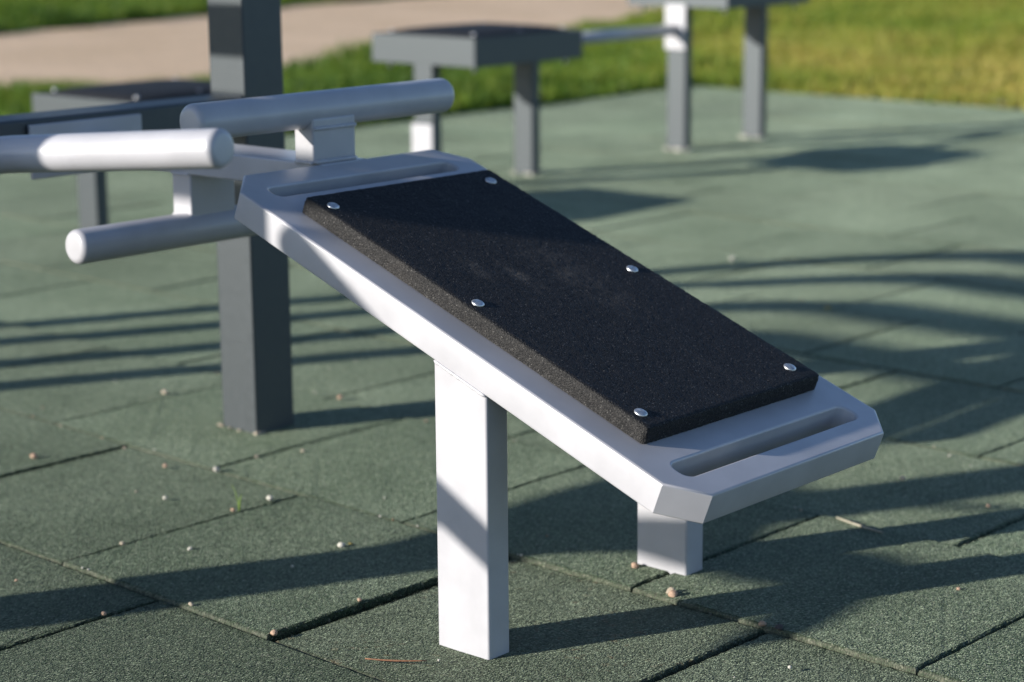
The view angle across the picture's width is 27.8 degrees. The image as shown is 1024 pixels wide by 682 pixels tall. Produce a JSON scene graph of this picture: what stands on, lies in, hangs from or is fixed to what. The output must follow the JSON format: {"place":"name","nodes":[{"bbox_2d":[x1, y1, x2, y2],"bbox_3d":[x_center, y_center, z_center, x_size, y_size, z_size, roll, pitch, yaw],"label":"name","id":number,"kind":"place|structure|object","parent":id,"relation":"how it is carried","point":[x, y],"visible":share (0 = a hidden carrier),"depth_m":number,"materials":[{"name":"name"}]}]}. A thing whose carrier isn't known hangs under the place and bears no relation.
{"place":"outdoors","nodes":[
{"label":"outdoors","id":0,"kind":"place"},
{"bbox_2d":[0,0,664,87],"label":"gravel path","id":1,"kind":"structure","parent":0,"point":[171,48],"depth_m":15.61,"materials":[{"name":"beige gravel"}]},
{"bbox_2d":[0,86,1023,681],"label":"rubber paving","id":2,"kind":"structure","parent":0,"point":[890,232],"depth_m":3.88,"materials":[{"name":"green rubber"}]},
{"bbox_2d":[30,453,36,458],"bbox_3d":[-0.893,0.215,3.868,0.012,0.010,0.014,1,18,-46],"label":"pebble","id":3,"kind":"object","parent":2,"relation":"on","point":[33,455],"visible":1,"depth_m":3.86,"materials":[{"name":"stone"}]},
{"bbox_2d":[0,128,233,173],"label":"handrail","id":4,"kind":"object","parent":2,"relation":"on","point":[188,149],"visible":1,"depth_m":2.26,"materials":[{"name":"grey metal"}]},
{"bbox_2d":[32,77,210,227],"bbox_3d":[-1.091,-0.547,6.399,0.497,0.489,0.584,10,16,41],"label":"stepping seat","id":5,"kind":"object","parent":2,"relation":"on","point":[92,198],"visible":0.37,"depth_m":6.21,"materials":[{"name":"grey metal"}]},
{"bbox_2d":[0,0,293,434],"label":"support frame","id":6,"kind":"object","parent":2,"relation":"on","point":[245,47],"visible":0.73,"depth_m":3.97,"materials":[{"name":"metal"}]},
{"bbox_2d":[232,485,241,510],"bbox_3d":[-0.469,0.268,3.534,0.018,0.050,0.011,0,12,0],"label":"grass sprout","id":7,"kind":"object","parent":2,"relation":"on","point":[239,501],"depth_m":3.53,"materials":[{"name":"green plant"}]},
{"bbox_2d":[266,495,272,500],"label":"pebble","id":8,"kind":"object","parent":2,"relation":"on","point":[269,497],"visible":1,"depth_m":3.58,"materials":[{"name":"white stone"}]},
{"bbox_2d":[270,629,276,635],"bbox_3d":[-0.337,0.413,2.936,0.010,0.009,0.009,11,17,43],"label":"pebble","id":9,"kind":"object","parent":2,"relation":"on","point":[273,632],"visible":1,"depth_m":2.93,"materials":[{"name":"stone"}]},
{"bbox_2d":[337,542,344,547],"bbox_3d":[-0.274,0.328,3.326,0.014,0.009,0.010,7,28,11],"label":"pebble","id":10,"kind":"object","parent":2,"relation":"on","point":[341,544],"visible":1,"depth_m":3.32,"materials":[{"name":"white stone"}]},
{"bbox_2d":[365,658,426,661],"bbox_3d":[-0.159,0.436,2.832,0.086,0.003,0.006,1,12,7],"label":"pine needle","id":11,"kind":"object","parent":2,"relation":"on","point":[396,660],"visible":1,"depth_m":2.83,"materials":[{"name":"plant"}]},
{"bbox_2d":[28,78,883,659],"bbox_3d":[-0.173,-0.001,3.213,1.493,0.759,0.555,10,16,41],"label":"sit up bench","id":12,"kind":"object","parent":2,"relation":"on","point":[680,416],"visible":0.99,"depth_m":2.90,"materials":[{"name":"grey metal"}]},
{"bbox_2d":[372,22,581,175],"bbox_3d":[-0.125,-0.835,7.446,0.497,0.591,0.584,10,16,41],"label":"stepping seat","id":13,"kind":"object","parent":2,"relation":"on","point":[429,51],"visible":0.77,"depth_m":7.27,"materials":[{"name":"grey metal"}]},
{"bbox_2d":[631,562,638,567],"bbox_3d":[0.191,0.348,3.214,0.012,0.010,0.013,-4,29,-18],"label":"pebble","id":14,"kind":"object","parent":2,"relation":"on","point":[634,564],"visible":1,"depth_m":3.21,"materials":[{"name":"stone"}]},
{"bbox_2d":[666,587,674,593],"bbox_3d":[0.238,0.373,3.094,0.013,0.011,0.014,4,13,21],"label":"pebble","id":15,"kind":"object","parent":2,"relation":"on","point":[669,589],"visible":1,"depth_m":3.09,"materials":[{"name":"stone"}]},
{"bbox_2d":[668,590,677,596],"bbox_3d":[0.239,0.376,3.081,0.014,0.012,0.016,-4,19,23],"label":"pebble","id":16,"kind":"object","parent":2,"relation":"on","point":[672,593],"visible":1,"depth_m":3.08,"materials":[{"name":"stone"}]},
{"bbox_2d":[582,0,808,151],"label":"stepping seat","id":17,"kind":"object","parent":2,"relation":"on","point":[675,30],"visible":0.95,"depth_m":8.31,"materials":[{"name":"grey metal"}]},
{"bbox_2d":[758,621,766,626],"bbox_3d":[0.358,0.404,2.956,0.012,0.009,0.010,3,-3,30],"label":"pebble","id":18,"kind":"object","parent":2,"relation":"on","point":[762,623],"visible":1,"depth_m":2.95,"materials":[{"name":"stone"}]},
{"bbox_2d":[775,624,782,629],"bbox_3d":[0.379,0.406,2.940,0.012,0.009,0.013,-1,12,-1],"label":"pebble","id":19,"kind":"object","parent":2,"relation":"on","point":[778,626],"visible":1,"depth_m":2.94,"materials":[{"name":"stone"}]},
{"bbox_2d":[836,517,882,532],"bbox_3d":[0.570,0.303,3.406,0.007,0.005,0.106,-9,15,-35],"label":"dry stalk","id":20,"kind":"object","parent":2,"relation":"on","point":[859,525],"visible":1,"depth_m":3.40,"materials":[{"name":"plant"}]},
{"bbox_2d":[0,0,1023,134],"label":"lawn","id":21,"kind":"structure","parent":0,"point":[847,91],"depth_m":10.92,"materials":[{"name":"green plant"}]}
]}

